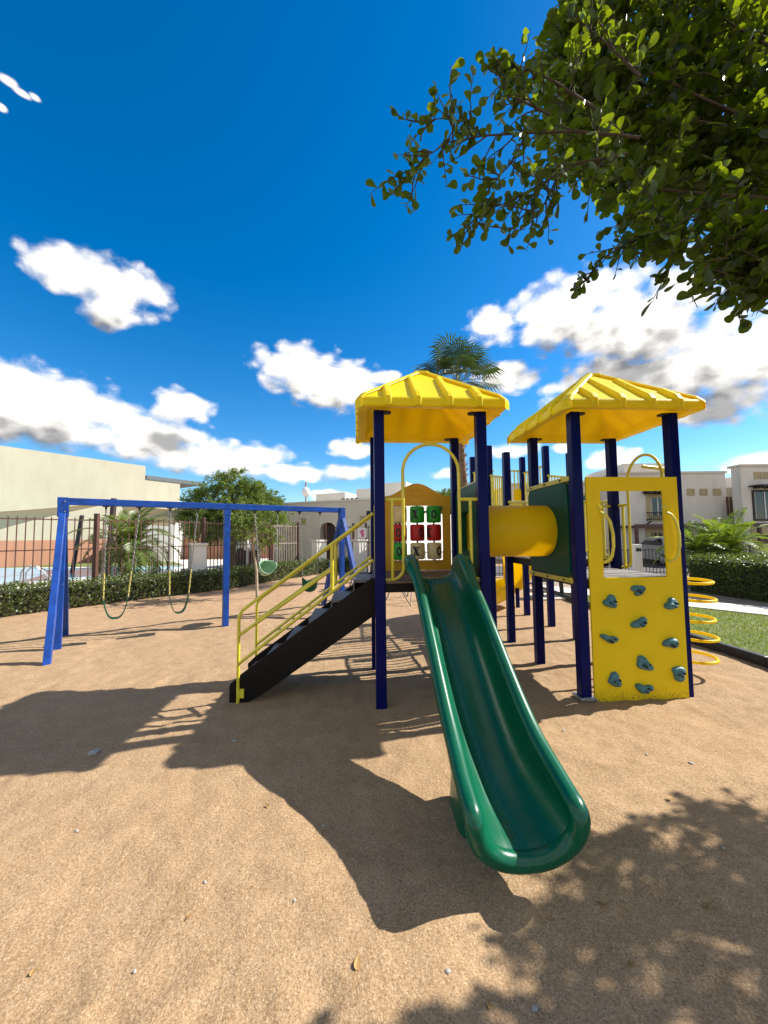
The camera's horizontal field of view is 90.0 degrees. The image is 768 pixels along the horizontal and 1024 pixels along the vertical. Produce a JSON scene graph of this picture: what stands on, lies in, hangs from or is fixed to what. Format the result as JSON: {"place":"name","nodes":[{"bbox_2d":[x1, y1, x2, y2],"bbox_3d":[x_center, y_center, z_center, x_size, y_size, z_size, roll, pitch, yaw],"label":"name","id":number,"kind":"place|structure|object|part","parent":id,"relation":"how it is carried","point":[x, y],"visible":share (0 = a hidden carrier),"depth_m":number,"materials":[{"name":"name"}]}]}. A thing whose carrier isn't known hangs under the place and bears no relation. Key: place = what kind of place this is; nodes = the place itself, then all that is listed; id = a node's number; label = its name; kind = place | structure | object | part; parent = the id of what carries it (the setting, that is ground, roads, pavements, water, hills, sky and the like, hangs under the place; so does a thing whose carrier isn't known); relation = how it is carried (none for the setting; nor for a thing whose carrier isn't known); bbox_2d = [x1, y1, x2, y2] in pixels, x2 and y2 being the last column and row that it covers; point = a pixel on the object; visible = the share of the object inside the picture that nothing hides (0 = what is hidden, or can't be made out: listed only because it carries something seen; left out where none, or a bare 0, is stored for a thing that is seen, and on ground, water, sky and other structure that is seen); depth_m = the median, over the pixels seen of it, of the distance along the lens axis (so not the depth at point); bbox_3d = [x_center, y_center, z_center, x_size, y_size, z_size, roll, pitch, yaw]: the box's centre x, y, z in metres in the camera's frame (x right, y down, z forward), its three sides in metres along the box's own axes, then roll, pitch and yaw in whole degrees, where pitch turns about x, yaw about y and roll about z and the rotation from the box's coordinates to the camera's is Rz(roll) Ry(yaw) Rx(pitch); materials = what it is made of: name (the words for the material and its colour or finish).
{"place":"outdoors","nodes":[
{"label":"outdoors","id":0,"kind":"place"},
{"bbox_2d":[0,567,181,583],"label":"pool water","id":1,"kind":"structure","parent":0,"point":[10,575],"depth_m":17.70,"materials":[{"name":"white"}]},
{"bbox_2d":[0,558,767,1023],"bbox_3d":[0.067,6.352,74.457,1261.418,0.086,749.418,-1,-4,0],"label":"ground","id":2,"kind":"structure","parent":0,"point":[166,794],"depth_m":2.07,"materials":[{"name":"beige sand"}]},
{"bbox_2d":[87,749,100,755],"bbox_3d":[-2.247,1.863,2.974,0.076,0.042,0.068,1,-4,-18],"label":"pebble","id":3,"kind":"object","parent":2,"relation":"on","point":[93,752],"visible":1,"depth_m":2.96,"materials":[{"name":"grey stone"}]},
{"bbox_2d":[0,446,200,566],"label":"tall building","id":4,"kind":"structure","parent":2,"relation":"on","point":[31,479],"depth_m":25.48,"materials":[{"name":"beige paint"}]},
{"bbox_2d":[2,558,287,588],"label":"pool deck","id":5,"kind":"structure","parent":2,"relation":"on","point":[208,563],"depth_m":23.52,"materials":[{"name":"concrete"}]},
{"bbox_2d":[19,565,51,582],"bbox_3d":[-12.542,2.290,13.971,0.692,0.723,0.951,-3,-4,35],"label":"pool ladder","id":6,"kind":"object","parent":5,"relation":"on","point":[26,572],"visible":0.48,"depth_m":13.79,"materials":[{"name":"metal"}]},
{"bbox_2d":[70,515,83,572],"bbox_3d":[-14.347,1.619,17.925,1.652,2.904,0.180,-4,-5,40],"label":"sail pole","id":7,"kind":"object","parent":5,"relation":"on","point":[78,537],"visible":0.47,"depth_m":17.78,"materials":[{"name":"black metal"}]},
{"bbox_2d":[0,561,182,567],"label":"low wall","id":8,"kind":"structure","parent":5,"relation":"on","point":[90,564],"depth_m":23.94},
{"bbox_2d":[0,566,187,584],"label":"pool coping","id":9,"kind":"object","parent":5,"relation":"on","point":[185,568],"visible":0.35,"depth_m":20.93,"materials":[{"name":"white paint"}]},
{"bbox_2d":[105,498,116,581],"bbox_3d":[-10.274,1.123,14.415,0.334,3.293,0.193,3,-5,-45],"label":"sail pole","id":10,"kind":"object","parent":5,"relation":"on","point":[112,510],"visible":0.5,"depth_m":14.42,"materials":[{"name":"brown metal"}]},
{"bbox_2d":[0,505,95,529],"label":"shade sail","id":11,"kind":"object","parent":10,"relation":"attached to","point":[41,513],"visible":0.77,"depth_m":14.89,"materials":[{"name":"beige fabric"}]},
{"bbox_2d":[107,507,212,526],"bbox_3d":[-11.819,0.320,19.326,8.922,0.773,4.521,-4,-5,43],"label":"shade sail","id":12,"kind":"object","parent":10,"relation":"attached to","point":[156,512],"visible":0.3,"depth_m":17.91,"materials":[{"name":"beige fabric"}]},
{"bbox_2d":[68,507,183,580],"bbox_3d":[-7.844,1.191,11.767,3.001,2.784,2.965,-1,-4,0],"label":"date palm","id":13,"kind":"object","parent":5,"relation":"on","point":[132,527],"visible":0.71,"depth_m":11.50,"materials":[{"name":"green plant"}]},
{"bbox_2d":[0,513,271,589],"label":"metal fence","id":14,"kind":"object","parent":5,"relation":"on","point":[96,533],"visible":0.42,"depth_m":10.66,"materials":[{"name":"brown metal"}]},
{"bbox_2d":[135,523,183,561],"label":"pool house","id":15,"kind":"structure","parent":5,"relation":"on","point":[176,541],"depth_m":27.28,"materials":[{"name":"white paint"}]},
{"bbox_2d":[183,521,266,558],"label":"wall","id":16,"kind":"structure","parent":5,"relation":"on","point":[208,552],"depth_m":29.85,"materials":[{"name":"beige paint"}]},
{"bbox_2d":[173,466,290,567],"bbox_3d":[-7.633,0.366,19.142,6.020,5.343,4.301,-1,-4,0],"label":"mesquite tree","id":17,"kind":"object","parent":5,"relation":"on","point":[250,491],"visible":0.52,"depth_m":18.28,"materials":[{"name":"green plant"}]},
{"bbox_2d":[244,539,249,565],"bbox_3d":[-7.277,1.987,20.420,0.300,2.050,0.300,-1,-4,0],"label":"closed umbrella","id":18,"kind":"object","parent":5,"relation":"on","point":[248,547],"visible":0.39,"depth_m":20.37,"materials":[{"name":"white fabric"}]},
{"bbox_2d":[235,540,260,565],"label":"garden wall","id":19,"kind":"structure","parent":5,"relation":"on","point":[242,562],"depth_m":21.83,"materials":[{"name":"white paint"}]},
{"bbox_2d":[235,548,245,565],"bbox_3d":[-8.157,2.582,21.841,0.619,1.059,0.050,-1,-4,0],"label":"door","id":20,"kind":"structure","parent":19,"relation":"in","point":[236,562],"depth_m":21.82,"materials":[{"name":"brown wood"}]},
{"bbox_2d":[249,550,256,564],"bbox_3d":[-7.431,2.618,21.839,0.445,0.972,0.050,-1,-4,0],"label":"door","id":21,"kind":"structure","parent":19,"relation":"in","point":[252,550],"depth_m":21.82,"materials":[{"name":"brown wood"}]},
{"bbox_2d":[0,557,349,616],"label":"long hedge","id":22,"kind":"object","parent":2,"relation":"on","point":[14,600],"visible":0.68,"depth_m":10.43,"materials":[{"name":"green plant"}]},
{"bbox_2d":[187,543,207,574],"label":"pillar","id":23,"kind":"structure","parent":2,"relation":"on","point":[200,557],"depth_m":12.12,"materials":[{"name":"white paint"}]},
{"bbox_2d":[42,497,356,665],"bbox_3d":[-2.969,1.088,7.282,5.019,2.505,2.136,2,-4,-34],"label":"swing frame","id":24,"kind":"object","parent":2,"relation":"on","point":[57,626],"visible":0.82,"depth_m":6.52,"materials":[{"name":"blue paint"}]},
{"bbox_2d":[102,509,139,618],"bbox_3d":[-4.353,0.844,6.363,0.489,1.798,0.140,2,-4,-34],"label":"belt swing","id":25,"kind":"object","parent":24,"relation":"hanging from","point":[103,596],"visible":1,"depth_m":6.28,"materials":[{"name":"green plastic"}]},
{"bbox_2d":[168,511,197,613],"bbox_3d":[-3.598,0.878,6.871,0.472,1.818,0.140,2,-4,-34],"label":"belt swing","id":26,"kind":"object","parent":24,"relation":"hanging from","point":[183,609],"visible":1,"depth_m":6.80,"materials":[{"name":"green plastic"}]},
{"bbox_2d":[254,513,277,575],"bbox_3d":[-2.362,0.645,7.706,0.491,1.274,0.315,2,-4,-34],"label":"bucket swing","id":27,"kind":"object","parent":24,"relation":"hanging from","point":[266,567],"visible":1,"depth_m":7.72,"materials":[{"name":"green plastic"}]},
{"bbox_2d":[299,515,320,591],"bbox_3d":[-1.589,0.867,8.222,0.422,1.667,0.326,-1,-4,0],"label":"bucket swing","id":28,"kind":"object","parent":24,"relation":"hanging from","point":[312,588],"visible":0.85,"depth_m":8.12,"materials":[{"name":"green plastic"}]},
{"bbox_2d":[222,493,306,597],"bbox_3d":[-3.256,0.976,10.596,2.128,2.954,1.817,-1,-4,0],"label":"young tree","id":29,"kind":"object","parent":2,"relation":"on","point":[247,524],"visible":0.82,"depth_m":10.49,"materials":[{"name":"green plant"}]},
{"bbox_2d":[271,522,298,561],"bbox_3d":[-4.308,1.692,16.780,0.130,2.520,1.807,-2,-4,27],"label":"metal fence","id":30,"kind":"object","parent":2,"relation":"on","point":[286,543],"visible":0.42,"depth_m":16.88,"materials":[{"name":"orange metal"}]},
{"bbox_2d":[311,540,326,561],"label":"pillar","id":31,"kind":"structure","parent":2,"relation":"on","point":[321,544],"depth_m":17.75,"materials":[{"name":"white paint"}]},
{"bbox_2d":[324,523,354,570],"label":"metal gate","id":32,"kind":"structure","parent":2,"relation":"on","point":[325,531],"depth_m":17.98,"materials":[{"name":"black metal"}]},
{"bbox_2d":[274,482,410,567],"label":"clubhouse","id":33,"kind":"structure","parent":2,"relation":"on","point":[356,506],"depth_m":21.19,"materials":[{"name":"beige paint"}]},
{"bbox_2d":[302,482,309,500],"bbox_3d":[-8.147,0.551,40.050,0.840,7.400,0.840,-1,-4,0],"label":"antenna mast","id":34,"kind":"object","parent":33,"relation":"on","point":[305,491],"visible":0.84,"depth_m":39.97,"materials":[{"name":"metal"}]},
{"bbox_2d":[327,523,335,557],"bbox_3d":[-2.822,1.713,21.179,1.060,2.600,0.060,-2,-4,23],"label":"arched door","id":35,"kind":"structure","parent":33,"relation":"in","point":[331,530],"depth_m":21.22,"materials":[{"name":"brown wood"}]},
{"bbox_2d":[358,528,366,537],"bbox_3d":[-1.010,0.980,17.822,0.400,0.460,0.017,-1,-4,0],"label":"banner","id":36,"kind":"object","parent":33,"relation":"attached to","point":[362,532],"visible":1,"depth_m":17.82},
{"bbox_2d":[354,955,360,969],"bbox_3d":[-0.102,1.726,1.476,0.026,0.010,0.049,3,2,4],"label":"fallen leaf","id":37,"kind":"object","parent":2,"relation":"on","point":[357,962],"visible":1,"depth_m":1.47,"materials":[{"name":"plant"}]},
{"bbox_2d":[351,539,367,571],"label":"pillar","id":38,"kind":"structure","parent":2,"relation":"on","point":[360,550],"depth_m":17.72,"materials":[{"name":"white paint"}]},
{"bbox_2d":[365,523,396,556],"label":"metal gate","id":39,"kind":"structure","parent":2,"relation":"on","point":[368,542],"depth_m":17.91,"materials":[{"name":"black metal"}]},
{"bbox_2d":[401,506,451,564],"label":"white wing","id":40,"kind":"structure","parent":2,"relation":"on","point":[408,523],"depth_m":18.45,"materials":[{"name":"white plastic"}]},
{"bbox_2d":[229,371,720,874],"bbox_3d":[1.863,0.311,5.424,4.249,3.822,7.453,-4,-5,41],"label":"playground set","id":41,"kind":"object","parent":2,"relation":"on","point":[518,804],"visible":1,"depth_m":3.90,"materials":[{"name":"blue paint"}]},
{"bbox_2d":[486,998,491,1008],"bbox_3d":[0.370,1.741,1.363,0.018,0.007,0.033,2,-9,-8],"label":"fallen leaf","id":42,"kind":"object","parent":2,"relation":"on","point":[489,1005],"visible":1,"depth_m":1.36,"materials":[{"name":"brown plant"}]},
{"bbox_2d":[532,1005,537,1011],"bbox_3d":[0.536,1.767,1.367,0.025,0.012,0.020,0,-4,-7],"label":"pebble","id":43,"kind":"object","parent":2,"relation":"on","point":[534,1008],"visible":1,"depth_m":1.36,"materials":[{"name":"grey stone"}]},
{"bbox_2d":[530,579,565,600],"bbox_3d":[4.730,1.773,10.125,1.700,0.973,0.900,0,-4,-8],"label":"park bench","id":44,"kind":"object","parent":2,"relation":"on","point":[561,589],"visible":0.1,"depth_m":9.95,"materials":[{"name":"concrete"}]},
{"bbox_2d":[496,482,600,558],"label":"white house","id":45,"kind":"structure","parent":2,"relation":"on","point":[516,485],"depth_m":23.61,"materials":[{"name":"white paint"}]},
{"bbox_2d":[425,546,751,575],"bbox_3d":[7.822,2.035,15.097,13.260,1.370,0.060,-1,-4,0],"label":"street fence","id":46,"kind":"object","parent":2,"relation":"on","point":[627,550],"visible":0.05,"depth_m":15.10,"materials":[{"name":"metal"}]},
{"bbox_2d":[632,544,642,571],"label":"gate pillar","id":47,"kind":"structure","parent":2,"relation":"on","point":[637,563],"depth_m":14.10,"materials":[{"name":"white paint"}]},
{"bbox_2d":[530,576,767,606],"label":"soil bed","id":48,"kind":"object","parent":2,"relation":"on","point":[728,599],"depth_m":9.24,"materials":[{"name":"grey concrete"}]},
{"bbox_2d":[651,521,749,576],"bbox_3d":[9.768,1.325,11.828,2.427,2.180,2.388,1,-4,-27],"label":"date palm","id":49,"kind":"object","parent":48,"relation":"on","point":[700,543],"visible":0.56,"depth_m":11.71,"materials":[{"name":"green plant"}]},
{"bbox_2d":[685,507,767,557],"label":"date palm","id":50,"kind":"object","parent":48,"relation":"on","point":[733,543],"visible":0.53,"depth_m":11.77,"materials":[{"name":"green plant"}]},
{"bbox_2d":[686,552,767,602],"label":"clipped hedge","id":51,"kind":"object","parent":48,"relation":"on","point":[742,577],"visible":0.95,"depth_m":9.54,"materials":[{"name":"green plant"}]},
{"bbox_2d":[583,463,726,562],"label":"white house","id":52,"kind":"structure","parent":2,"relation":"on","point":[704,495],"depth_m":22.07,"materials":[{"name":"white paint"}]},
{"bbox_2d":[645,494,662,520],"bbox_3d":[15.694,-0.296,22.037,1.278,1.584,0.090,-1,-4,0],"label":"window","id":53,"kind":"structure","parent":52,"relation":"in","point":[653,502],"depth_m":22.02,"materials":[{"name":"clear glass"}]},
{"bbox_2d":[645,528,663,562],"bbox_3d":[15.788,2.114,21.885,1.650,2.439,0.090,-1,-4,0],"label":"window","id":54,"kind":"structure","parent":52,"relation":"in","point":[650,532],"depth_m":21.91,"materials":[{"name":"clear glass"}]},
{"bbox_2d":[543,587,767,668],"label":"lawn edging","id":55,"kind":"object","parent":2,"relation":"on","point":[759,659],"visible":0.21,"depth_m":5.14,"materials":[{"name":"grey concrete"}]},
{"bbox_2d":[703,902,709,908],"bbox_3d":[1.427,1.743,1.704,0.050,0.010,0.026,-1,-6,-36],"label":"fallen leaf","id":56,"kind":"object","parent":2,"relation":"on","point":[705,904],"visible":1,"depth_m":1.71,"materials":[{"name":"brown plant"}]},
{"bbox_2d":[719,488,733,535],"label":"terrace house","id":57,"kind":"structure","parent":2,"relation":"on","point":[729,503],"depth_m":21.64,"materials":[{"name":"beige paint"}]},
{"bbox_2d":[725,464,767,554],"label":"white house","id":58,"kind":"structure","parent":2,"relation":"on","point":[747,484],"depth_m":20.60,"materials":[{"name":"white paint"}]},
{"bbox_2d":[751,490,767,520],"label":"window","id":59,"kind":"structure","parent":58,"relation":"in","point":[759,497],"depth_m":20.52,"materials":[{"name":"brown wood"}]},
{"bbox_2d":[751,526,767,552],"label":"window","id":60,"kind":"structure","parent":58,"relation":"in","point":[764,529],"depth_m":20.40,"materials":[{"name":"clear glass"}]},
{"bbox_2d":[0,0,767,509],"label":"sky","id":61,"kind":"structure","parent":0,"point":[200,274],"materials":[{"name":"blue"}]},
{"bbox_2d":[348,564,689,576],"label":"road","id":62,"kind":"structure","parent":0,"point":[498,568],"depth_m":17.91,"materials":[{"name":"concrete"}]},
{"bbox_2d":[640,537,708,565],"bbox_3d":[14.854,2.040,20.277,1.740,1.455,4.249,-1,-4,8],"label":"parked car","id":63,"kind":"object","parent":62,"relation":"on","point":[649,543],"visible":0.16,"depth_m":20.00,"materials":[{"name":"silver metal"}]},
{"bbox_3d":[14.082,1.564,20.188,0.143,0.360,2.200,-1,-4,8],"label":"side window","id":64,"kind":"part","parent":63,"relation":"part of","materials":[{"name":"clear glass"}]},
{"bbox_2d":[620,523,767,555],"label":"pergola","id":65,"kind":"object","parent":62,"relation":"on","point":[637,526],"visible":0.38,"depth_m":19.52,"materials":[{"name":"orange metal"}]},
{"bbox_2d":[530,585,767,615],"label":"path","id":66,"kind":"structure","parent":0,"point":[740,608],"depth_m":8.08,"materials":[{"name":"concrete"}]},
{"bbox_2d":[565,593,767,655],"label":"lawn","id":67,"kind":"structure","parent":0,"point":[737,641],"depth_m":6.35,"materials":[{"name":"green plant"}]},
{"bbox_2d":[365,0,767,333],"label":"shade tree","id":68,"kind":"object","parent":67,"relation":"on","point":[657,160],"visible":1,"depth_m":1.93,"materials":[{"name":"green plant"}]},
{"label":"far lawn","id":69,"kind":"structure","parent":0,"visible":0},
{"bbox_2d":[424,488,450,514],"bbox_3d":[2.118,0.875,12.742,1.896,3.322,1.806,-1,-4,0],"label":"date palm","id":70,"kind":"object","parent":69,"relation":"on","point":[444,492],"visible":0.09,"depth_m":12.46,"materials":[{"name":"green plant"}]},
{"bbox_2d":[411,330,507,486],"bbox_3d":[2.884,-2.260,15.260,4.314,9.668,4.182,-1,-4,0],"label":"fan palm","id":71,"kind":"object","parent":69,"relation":"on","point":[466,359],"visible":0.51,"depth_m":14.71,"materials":[{"name":"green plant"}]}
]}

